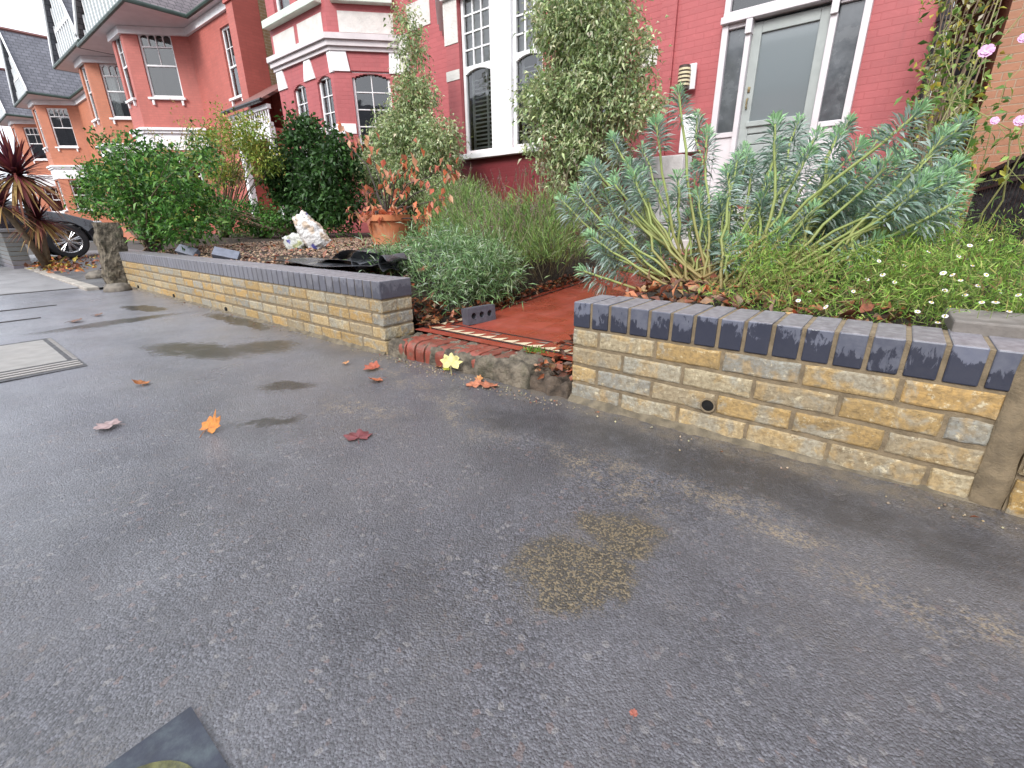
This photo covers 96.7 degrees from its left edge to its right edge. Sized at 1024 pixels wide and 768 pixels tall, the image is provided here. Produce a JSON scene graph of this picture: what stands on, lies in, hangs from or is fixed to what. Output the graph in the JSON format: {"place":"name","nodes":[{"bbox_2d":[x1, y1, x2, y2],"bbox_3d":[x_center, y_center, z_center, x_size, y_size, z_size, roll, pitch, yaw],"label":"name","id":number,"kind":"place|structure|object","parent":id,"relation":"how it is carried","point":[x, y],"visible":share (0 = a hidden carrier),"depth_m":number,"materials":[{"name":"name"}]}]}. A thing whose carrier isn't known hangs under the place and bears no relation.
{"place":"outdoors","nodes":[
{"label":"outdoors","id":0,"kind":"place"},
{"bbox_2d":[29,249,141,287],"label":"driveway","id":1,"kind":"structure","parent":0,"point":[80,276],"depth_m":7.32,"materials":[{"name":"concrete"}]},
{"bbox_2d":[0,126,79,268],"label":"cordyline palm","id":2,"kind":"object","parent":1,"relation":"on","point":[24,188],"visible":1,"depth_m":7.19,"materials":[{"name":"brown plant"}]},
{"bbox_2d":[0,200,101,257],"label":"parked car","id":3,"kind":"object","parent":1,"relation":"on","point":[82,229],"visible":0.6,"depth_m":9.04,"materials":[{"name":"grey paint"}]},
{"bbox_2d":[24,254,100,273],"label":"leaf litter","id":4,"kind":"object","parent":1,"relation":"on","point":[60,266],"visible":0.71,"depth_m":7.44,"materials":[{"name":"orange plant"}]},
{"bbox_2d":[140,101,199,241],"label":"yellowing shrub","id":5,"kind":"object","parent":1,"relation":"on","point":[188,126],"visible":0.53,"depth_m":7.05,"materials":[{"name":"green plant"}]},
{"bbox_2d":[163,232,370,250],"bbox_3d":[-4.686,-3.328,10.591,7.050,0.372,4.420,14,25,36],"label":"garden bed","id":6,"kind":"object","parent":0,"point":[230,240],"visible":0.11,"depth_m":8.70,"materials":[{"name":"soil"}]},
{"bbox_2d":[174,95,290,237],"bbox_3d":[-5.063,-3.820,8.194,3.397,2.382,0.965,14,25,36],"label":"yellowing shrub","id":7,"kind":"object","parent":6,"relation":"on","point":[234,176],"visible":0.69,"depth_m":7.60,"materials":[{"name":"green plant"}]},
{"bbox_2d":[219,201,294,238],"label":"green shrub","id":8,"kind":"object","parent":6,"relation":"on","point":[250,232],"visible":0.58,"depth_m":7.92,"materials":[{"name":"green plant"}]},
{"bbox_2d":[206,192,358,238],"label":"green shrub","id":9,"kind":"object","parent":6,"relation":"on","point":[236,213],"visible":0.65,"depth_m":7.84,"materials":[{"name":"green plant"}]},
{"bbox_2d":[251,99,378,235],"bbox_3d":[-3.391,-3.494,7.587,2.797,2.190,1.324,14,25,36],"label":"camellia bush","id":10,"kind":"object","parent":6,"relation":"on","point":[310,184],"visible":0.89,"depth_m":7.24,"materials":[{"name":"green plant"}]},
{"bbox_2d":[261,0,403,232],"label":"terraced house","id":11,"kind":"structure","parent":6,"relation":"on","point":[331,61],"depth_m":9.47,"materials":[{"name":"red brick"}]},
{"bbox_2d":[220,84,294,226],"bbox_3d":[-6.654,-6.306,12.898,2.350,4.250,1.540,14,25,36],"label":"porch","id":12,"kind":"object","parent":11,"relation":"attached to","point":[272,91],"visible":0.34,"depth_m":12.57,"materials":[{"name":"white tile"}]},
{"bbox_2d":[276,0,289,10],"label":"window","id":13,"kind":"structure","parent":11,"relation":"in","point":[281,4],"depth_m":9.93,"materials":[{"name":"white paint"}]},
{"bbox_2d":[296,85,313,156],"bbox_3d":[-4.401,-5.982,10.730,0.720,1.860,0.902,14,25,36],"label":"window","id":14,"kind":"structure","parent":11,"relation":"in","point":[301,94],"depth_m":10.40,"materials":[{"name":"white paint"}]},
{"bbox_2d":[319,76,377,158],"bbox_3d":[-3.617,-5.780,10.142,0.720,1.860,0.902,14,25,36],"label":"window","id":15,"kind":"structure","parent":11,"relation":"in","point":[363,83],"depth_m":9.95,"materials":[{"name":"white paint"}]},
{"bbox_2d":[351,71,391,165],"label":"window","id":16,"kind":"structure","parent":11,"relation":"in","point":[379,85],"depth_m":10.18,"materials":[{"name":"white paint"}]},
{"bbox_2d":[25,237,570,365],"bbox_3d":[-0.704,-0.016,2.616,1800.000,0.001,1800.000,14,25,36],"label":"ground","id":17,"kind":"structure","parent":0,"point":[137,245],"depth_m":17.02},
{"bbox_2d":[0,67,64,224],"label":"bay fronted house","id":18,"kind":"structure","parent":17,"relation":"on","point":[20,122],"depth_m":30.24,"materials":[{"name":"orange paint"}]},
{"bbox_2d":[14,129,43,163],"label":"window","id":19,"kind":"structure","parent":18,"relation":"in","point":[37,147],"depth_m":30.91,"materials":[{"name":"black glass"}]},
{"bbox_2d":[23,127,47,163],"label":"window","id":20,"kind":"structure","parent":18,"relation":"in","point":[29,138],"depth_m":30.69,"materials":[{"name":"black glass"}]},
{"bbox_2d":[35,188,60,210],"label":"window","id":21,"kind":"structure","parent":18,"relation":"in","point":[53,197],"depth_m":32.07,"materials":[{"name":"white paint"}]},
{"bbox_2d":[43,187,64,212],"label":"window","id":22,"kind":"structure","parent":18,"relation":"in","point":[47,193],"depth_m":31.90,"materials":[{"name":"white paint"}]},
{"bbox_2d":[0,26,125,236],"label":"bay fronted house","id":23,"kind":"structure","parent":17,"relation":"on","point":[49,96],"depth_m":25.19,"materials":[{"name":"orange paint"}]},
{"bbox_2d":[34,110,69,152],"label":"window","id":24,"kind":"structure","parent":23,"relation":"in","point":[62,132],"depth_m":26.03,"materials":[{"name":"white paint"}]},
{"bbox_2d":[46,108,79,151],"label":"window","id":25,"kind":"structure","parent":23,"relation":"in","point":[68,128],"depth_m":25.93,"materials":[{"name":"white paint"}]},
{"bbox_2d":[57,181,84,210],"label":"window","id":26,"kind":"structure","parent":23,"relation":"in","point":[58,181],"depth_m":27.10,"materials":[{"name":"white paint"}]},
{"bbox_2d":[69,180,92,210],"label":"window","id":27,"kind":"structure","parent":23,"relation":"in","point":[72,186],"depth_m":26.78,"materials":[{"name":"white paint"}]},
{"bbox_2d":[41,0,157,240],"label":"bay fronted house","id":28,"kind":"structure","parent":17,"relation":"on","point":[99,73],"depth_m":18.71,"materials":[{"name":"orange paint"}]},
{"bbox_2d":[82,66,126,126],"bbox_3d":[-17.265,-12.116,19.232,0.930,2.270,1.070,14,25,36],"label":"window","id":29,"kind":"structure","parent":28,"relation":"in","point":[96,119],"depth_m":19.19,"materials":[{"name":"white paint"}]},
{"bbox_2d":[99,64,131,123],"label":"window","id":30,"kind":"structure","parent":28,"relation":"in","point":[109,82],"depth_m":18.90,"materials":[{"name":"white paint"}]},
{"bbox_2d":[72,0,276,234],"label":"bay fronted house","id":31,"kind":"structure","parent":17,"relation":"on","point":[189,58],"depth_m":15.40,"materials":[{"name":"red paint"}]},
{"bbox_2d":[116,35,166,108],"bbox_3d":[-13.269,-11.085,16.236,0.930,2.270,1.070,14,25,36],"label":"window","id":32,"kind":"structure","parent":31,"relation":"in","point":[152,53],"depth_m":16.18,"materials":[{"name":"white paint"}]},
{"bbox_2d":[138,35,186,105],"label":"window","id":33,"kind":"structure","parent":31,"relation":"in","point":[166,57],"depth_m":16.27,"materials":[{"name":"white paint"}]},
{"bbox_2d":[166,152,201,185],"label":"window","id":34,"kind":"structure","parent":31,"relation":"in","point":[200,178],"depth_m":17.65,"materials":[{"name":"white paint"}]},
{"bbox_2d":[222,25,242,105],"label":"window","id":35,"kind":"structure","parent":31,"relation":"in","point":[226,31],"depth_m":14.59,"materials":[{"name":"white paint"}]},
{"bbox_2d":[921,0,1023,243],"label":"brick house","id":36,"kind":"structure","parent":17,"relation":"on","point":[1013,10],"depth_m":4.70,"materials":[{"name":"brick"}]},
{"bbox_2d":[933,42,986,224],"bbox_3d":[5.881,-3.152,6.285,0.340,2.500,0.290,14,25,36],"label":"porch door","id":37,"kind":"structure","parent":36,"relation":"in","point":[957,72],"depth_m":5.84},
{"bbox_2d":[167,234,663,327],"bbox_3d":[-0.608,-1.858,6.382,4.980,0.371,6.280,14,25,36],"label":"garden bed","id":38,"kind":"object","parent":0,"point":[568,270],"visible":0.05,"depth_m":3.79,"materials":[{"name":"soil"}]},
{"bbox_2d":[61,119,239,251],"bbox_3d":[-4.968,-2.515,5.899,6.030,1.534,1.081,14,25,36],"label":"green bush","id":39,"kind":"object","parent":38,"relation":"on","point":[129,186],"visible":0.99,"depth_m":5.04,"materials":[{"name":"green plant"}]},
{"bbox_2d":[212,246,240,259],"bbox_3d":[-2.739,-1.237,4.370,0.220,0.065,0.100,9,60,-17],"label":"loose brick","id":40,"kind":"object","parent":38,"relation":"on","point":[221,253],"visible":0.74,"depth_m":4.34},
{"bbox_2d":[263,248,453,271],"bbox_3d":[-1.163,-0.975,3.459,1.634,0.124,0.773,14,25,36],"label":"plastic sheeting","id":41,"kind":"object","parent":38,"relation":"on","point":[385,262],"visible":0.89,"depth_m":3.05,"materials":[{"name":"black plastic"}]},
{"bbox_2d":[158,236,601,276],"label":"gravel","id":42,"kind":"structure","parent":38,"relation":"on","point":[208,249],"depth_m":4.91,"materials":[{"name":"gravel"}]},
{"bbox_2d":[175,244,200,255],"bbox_3d":[-3.531,-1.441,4.963,0.220,0.065,0.100,16,65,4],"label":"loose brick","id":43,"kind":"object","parent":42,"relation":"on","point":[189,251],"visible":0.78,"depth_m":4.93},
{"bbox_2d":[282,233,306,249],"bbox_3d":[-2.337,-1.547,4.974,0.335,0.224,0.147,-15,20,16],"label":"plastic sack","id":44,"kind":"object","parent":42,"relation":"on","point":[292,240],"visible":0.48,"depth_m":4.93,"materials":[{"name":"white plastic"}]},
{"bbox_2d":[292,210,331,248],"bbox_3d":[-2.157,-1.635,4.864,0.289,0.415,0.147,-31,18,9],"label":"plastic sack","id":45,"kind":"object","parent":42,"relation":"on","point":[311,232],"visible":0.95,"depth_m":4.82,"materials":[{"name":"white plastic"}]},
{"bbox_2d":[364,214,409,245],"bbox_3d":[-1.449,-1.802,5.342,0.536,0.340,0.536,14,25,36],"label":"plant pot","id":46,"kind":"object","parent":38,"relation":"on","point":[384,227],"visible":0.63,"depth_m":5.16,"materials":[{"name":"ceramic"}]},
{"bbox_2d":[337,121,459,235],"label":"potted shrub","id":47,"kind":"object","parent":46,"relation":"in","point":[392,210],"visible":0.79,"depth_m":5.03,"materials":[{"name":"orange plant"}]},
{"bbox_2d":[352,0,479,235],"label":"variegated shrub","id":48,"kind":"object","parent":38,"relation":"on","point":[397,137],"visible":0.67,"depth_m":6.91,"materials":[{"name":"green plant"}]},
{"bbox_2d":[343,205,549,321],"bbox_3d":[-0.463,-0.849,3.200,1.255,0.791,1.203,14,25,36],"label":"lavender bush","id":49,"kind":"object","parent":38,"relation":"on","point":[490,273],"visible":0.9,"depth_m":3.09,"materials":[{"name":"green plant"}]},
{"bbox_2d":[407,194,638,244],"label":"green shrub","id":50,"kind":"object","parent":38,"relation":"on","point":[425,221],"visible":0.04,"depth_m":5.39,"materials":[{"name":"green plant"}]},
{"bbox_2d":[408,148,640,280],"bbox_3d":[0.156,-1.706,4.629,2.212,1.184,3.498,-8,21,-18],"label":"lavender bush","id":51,"kind":"object","parent":38,"relation":"on","point":[508,218],"visible":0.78,"depth_m":3.71,"materials":[{"name":"green plant"}]},
{"bbox_2d":[507,0,686,238],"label":"variegated shrub","id":52,"kind":"object","parent":38,"relation":"on","point":[591,33],"visible":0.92,"depth_m":5.09,"materials":[{"name":"green plant"}]},
{"bbox_2d":[626,154,691,239],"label":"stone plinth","id":53,"kind":"structure","parent":38,"relation":"on","point":[670,163],"depth_m":6.10,"materials":[{"name":"white stone"}]},
{"bbox_2d":[394,0,939,234],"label":"terraced house","id":54,"kind":"structure","parent":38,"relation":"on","point":[828,63],"depth_m":6.00,"materials":[{"name":"red brick"}]},
{"bbox_2d":[447,68,491,161],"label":"window shutter","id":55,"kind":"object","parent":54,"relation":"in","point":[482,71],"depth_m":7.89,"materials":[{"name":"white paint"}]},
{"bbox_2d":[460,0,491,153],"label":"window","id":56,"kind":"structure","parent":54,"relation":"in","point":[474,13],"depth_m":7.35,"materials":[{"name":"white paint"}]},
{"bbox_2d":[513,0,580,147],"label":"window","id":57,"kind":"structure","parent":54,"relation":"in","point":[523,60],"depth_m":6.82,"materials":[{"name":"white paint"}]},
{"bbox_2d":[560,1,627,149],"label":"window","id":58,"kind":"structure","parent":54,"relation":"in","point":[564,1],"depth_m":6.75,"materials":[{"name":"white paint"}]},
{"bbox_2d":[677,63,697,90],"bbox_3d":[2.362,-4.169,6.174,0.215,0.300,0.165,14,25,36],"label":"wall lamp","id":59,"kind":"object","parent":54,"relation":"attached to","point":[687,73],"visible":0.87,"depth_m":6.14,"materials":[{"name":"white paint"}]},
{"bbox_2d":[679,112,700,152],"bbox_3d":[2.479,-3.489,6.347,0.220,0.480,0.140,14,25,36],"label":"meter box","id":60,"kind":"object","parent":54,"relation":"attached to","point":[681,147],"visible":0.52,"depth_m":6.31,"materials":[{"name":"white paint"}]},
{"bbox_2d":[731,5,831,203],"bbox_3d":[3.344,-3.414,5.772,0.828,2.090,0.110,14,25,36],"label":"door","id":61,"kind":"structure","parent":54,"relation":"in","point":[786,55],"depth_m":5.64,"materials":[{"name":"grey paint"}]},
{"bbox_2d":[898,0,953,173],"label":"drainpipe","id":62,"kind":"object","parent":54,"relation":"attached to","point":[937,23],"visible":0.26,"depth_m":4.72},
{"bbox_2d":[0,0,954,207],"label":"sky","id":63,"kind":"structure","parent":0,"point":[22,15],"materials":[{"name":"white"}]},
{"bbox_2d":[0,264,1023,767],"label":"pavement","id":64,"kind":"structure","parent":0,"point":[276,568],"depth_m":0.95,"materials":[{"name":"grey asphalt"}]},
{"bbox_2d":[0,229,31,268],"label":"brick wall end","id":65,"kind":"structure","parent":64,"relation":"on","point":[13,255],"depth_m":7.76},
{"bbox_2d":[0,288,76,322],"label":"paving joint","id":66,"kind":"object","parent":64,"relation":"on","point":[29,307],"visible":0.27,"depth_m":4.17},
{"bbox_2d":[0,267,77,294],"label":"paving slabs","id":67,"kind":"structure","parent":64,"relation":"on","point":[13,281],"depth_m":5.89,"materials":[{"name":"concrete"}]},
{"bbox_2d":[0,338,87,382],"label":"access cover","id":68,"kind":"object","parent":64,"relation":"on","point":[26,359],"visible":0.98,"depth_m":2.52,"materials":[{"name":"metal"}]},
{"bbox_2d":[24,267,99,290],"bbox_3d":[-7.014,-1.649,6.881,5.638,0.068,0.120,14,25,36],"label":"driveway edging","id":69,"kind":"object","parent":64,"relation":"on","point":[83,285],"visible":0.56,"depth_m":5.88,"materials":[{"name":"stone"}]},
{"bbox_2d":[85,270,101,278],"bbox_3d":[-5.607,-1.454,6.167,0.268,0.173,0.280,14,25,36],"label":"rubble stone","id":70,"kind":"object","parent":64,"relation":"on","point":[94,274],"visible":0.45,"depth_m":6.06,"materials":[{"name":"beige stone"}]},
{"bbox_2d":[93,418,121,429],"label":"fallen leaf","id":71,"kind":"object","parent":64,"relation":"on","point":[108,424],"visible":1,"depth_m":1.69,"materials":[{"name":"pink plant"}]},
{"bbox_2d":[91,222,127,283],"bbox_3d":[-4.768,-1.537,5.470,0.343,0.760,0.332,14,25,36],"label":"stone gatepost","id":72,"kind":"object","parent":64,"relation":"on","point":[109,240],"visible":0.76,"depth_m":5.36,"materials":[{"name":"grey stone"}]},
{"bbox_2d":[103,283,132,292],"bbox_3d":[-4.458,-1.073,5.149,0.245,0.142,0.256,14,25,36],"label":"rubble stone","id":73,"kind":"object","parent":64,"relation":"on","point":[116,287],"visible":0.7,"depth_m":5.08,"materials":[{"name":"beige stone"}]},
{"bbox_2d":[130,378,148,385],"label":"fallen leaf","id":74,"kind":"object","parent":64,"relation":"on","point":[139,382],"visible":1,"depth_m":2.12,"materials":[{"name":"orange plant"}]},
{"bbox_2d":[105,706,228,767],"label":"stopcock cover","id":75,"kind":"object","parent":64,"relation":"on","point":[182,739],"visible":1,"depth_m":0.64,"materials":[{"name":"metal"}]},
{"bbox_2d":[199,412,219,437],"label":"fallen leaf","id":76,"kind":"object","parent":64,"relation":"on","point":[211,424],"visible":1,"depth_m":1.65,"materials":[{"name":"orange plant"}]},
{"bbox_2d":[119,251,413,354],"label":"garden wall","id":77,"kind":"structure","parent":64,"relation":"on","point":[366,312],"depth_m":3.08,"materials":[{"name":"brick"}]},
{"bbox_2d":[344,429,372,443],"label":"fallen leaf","id":78,"kind":"object","parent":64,"relation":"on","point":[360,434],"visible":1,"depth_m":1.57,"materials":[{"name":"pink plant"}]},
{"bbox_2d":[363,360,381,369],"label":"fallen leaf","id":79,"kind":"object","parent":64,"relation":"on","point":[374,365],"visible":1,"depth_m":2.30,"materials":[{"name":"plant"}]},
{"bbox_2d":[369,377,386,380],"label":"fallen leaf","id":80,"kind":"object","parent":64,"relation":"on","point":[378,379],"visible":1,"depth_m":2.13,"materials":[{"name":"orange plant"}]},
{"bbox_2d":[465,378,480,388],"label":"fallen leaf","id":81,"kind":"object","parent":64,"relation":"on","point":[475,384],"visible":1,"depth_m":2.05,"materials":[{"name":"plant"}]},
{"bbox_2d":[388,332,572,398],"bbox_3d":[-0.163,-0.119,2.291,1.184,0.148,0.256,14,24,35],"label":"gateway step","id":82,"kind":"object","parent":64,"relation":"on","point":[511,367],"visible":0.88,"depth_m":2.17,"materials":[{"name":"red brick"}]},
{"bbox_2d":[479,381,498,389],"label":"fallen leaf","id":83,"kind":"object","parent":64,"relation":"on","point":[485,384],"visible":1,"depth_m":2.02,"materials":[{"name":"plant"}]},
{"bbox_2d":[139,290,979,517],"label":"leaf litter","id":84,"kind":"object","parent":64,"relation":"on","point":[518,391],"visible":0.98,"depth_m":2.08,"materials":[{"name":"brown plant"}]},
{"bbox_2d":[440,351,461,374],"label":"fallen leaf","id":85,"kind":"object","parent":84,"relation":"on","point":[452,360],"visible":1,"depth_m":2.19,"materials":[{"name":"yellow plant"}]},
{"bbox_2d":[140,290,1016,528],"bbox_3d":[-1.560,-0.348,3.077,6.978,0.012,0.168,14,25,36],"label":"grit","id":86,"kind":"object","parent":64,"relation":"on","point":[888,502],"visible":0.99,"depth_m":2.00,"materials":[{"name":"gravel"}]},
{"bbox_2d":[629,707,638,718],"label":"fallen leaf","id":87,"kind":"object","parent":64,"relation":"on","point":[633,712],"visible":1,"depth_m":0.68,"materials":[{"name":"orange plant"}]},
{"bbox_2d":[568,295,1023,509],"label":"garden wall","id":88,"kind":"structure","parent":64,"relation":"on","point":[939,411],"depth_m":1.33,"materials":[{"name":"brick"}]},
{"bbox_2d":[943,308,1023,517],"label":"old brick wall","id":89,"kind":"structure","parent":64,"relation":"on","point":[999,324],"depth_m":1.19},
{"bbox_2d":[415,249,716,360],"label":"tiled path","id":90,"kind":"structure","parent":0,"point":[545,318],"depth_m":2.79,"materials":[{"name":"tile"}]},
{"bbox_2d":[461,304,495,324],"bbox_3d":[-0.205,-0.431,2.822,0.215,0.100,0.062,-18,20,-39],"label":"engineering brick","id":91,"kind":"object","parent":90,"relation":"on","point":[473,315],"visible":0.99,"depth_m":2.79,"materials":[{"name":"grey brick"}]},
{"bbox_2d":[411,267,612,379],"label":"leaf litter","id":92,"kind":"object","parent":90,"relation":"on","point":[557,366],"visible":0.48,"depth_m":2.82,"materials":[{"name":"brown plant"}]},
{"bbox_2d":[522,345,554,353],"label":"weed","id":93,"kind":"object","parent":90,"relation":"on","point":[536,350],"visible":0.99,"depth_m":2.20,"materials":[{"name":"green plant"}]},
{"bbox_2d":[672,208,814,249],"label":"door steps","id":94,"kind":"structure","parent":90,"relation":"on","point":[685,241],"depth_m":5.79,"materials":[{"name":"stone"}]},
{"bbox_2d":[636,247,1023,329],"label":"garden bed","id":95,"kind":"object","parent":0,"point":[677,294],"visible":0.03,"depth_m":1.96,"materials":[{"name":"soil"}]},
{"bbox_2d":[552,82,977,296],"bbox_3d":[1.226,-1.021,2.575,2.075,1.157,1.442,14,25,36],"label":"euphorbia plant","id":96,"kind":"object","parent":95,"relation":"on","point":[910,189],"visible":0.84,"depth_m":2.30,"materials":[{"name":"green plant"}]},
{"bbox_2d":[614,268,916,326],"bbox_3d":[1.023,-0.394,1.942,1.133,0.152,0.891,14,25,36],"label":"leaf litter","id":97,"kind":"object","parent":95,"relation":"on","point":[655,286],"visible":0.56,"depth_m":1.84,"materials":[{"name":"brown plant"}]},
{"bbox_2d":[682,155,1001,262],"bbox_3d":[2.379,-1.220,3.280,2.030,0.766,1.330,1,20,6],"label":"green bush","id":98,"kind":"object","parent":95,"relation":"on","point":[740,216],"visible":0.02,"depth_m":3.34,"materials":[{"name":"green plant"}]},
{"bbox_2d":[682,200,1023,328],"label":"fleabane plant","id":99,"kind":"object","parent":95,"relation":"on","point":[912,258],"visible":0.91,"depth_m":1.67,"materials":[{"name":"green plant"}]},
{"bbox_2d":[841,172,993,284],"bbox_3d":[2.110,-0.848,2.496,0.793,0.640,1.370,14,25,36],"label":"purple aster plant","id":100,"kind":"object","parent":95,"relation":"on","point":[907,221],"visible":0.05,"depth_m":2.25,"materials":[{"name":"green plant"}]},
{"bbox_2d":[872,0,1014,244],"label":"yellow leaved shrub","id":101,"kind":"object","parent":95,"relation":"on","point":[937,115],"visible":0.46,"depth_m":4.14,"materials":[{"name":"green plant"}]},
{"bbox_2d":[894,1,1023,270],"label":"rose bush","id":102,"kind":"object","parent":95,"relation":"on","point":[987,49],"visible":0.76,"depth_m":2.29,"materials":[{"name":"green plant"}]},
{"bbox_2d":[962,154,1023,268],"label":"iron railing","id":103,"kind":"object","parent":95,"relation":"on","point":[1014,196],"visible":0.41,"depth_m":3.27,"materials":[{"name":"black metal"}]}
]}

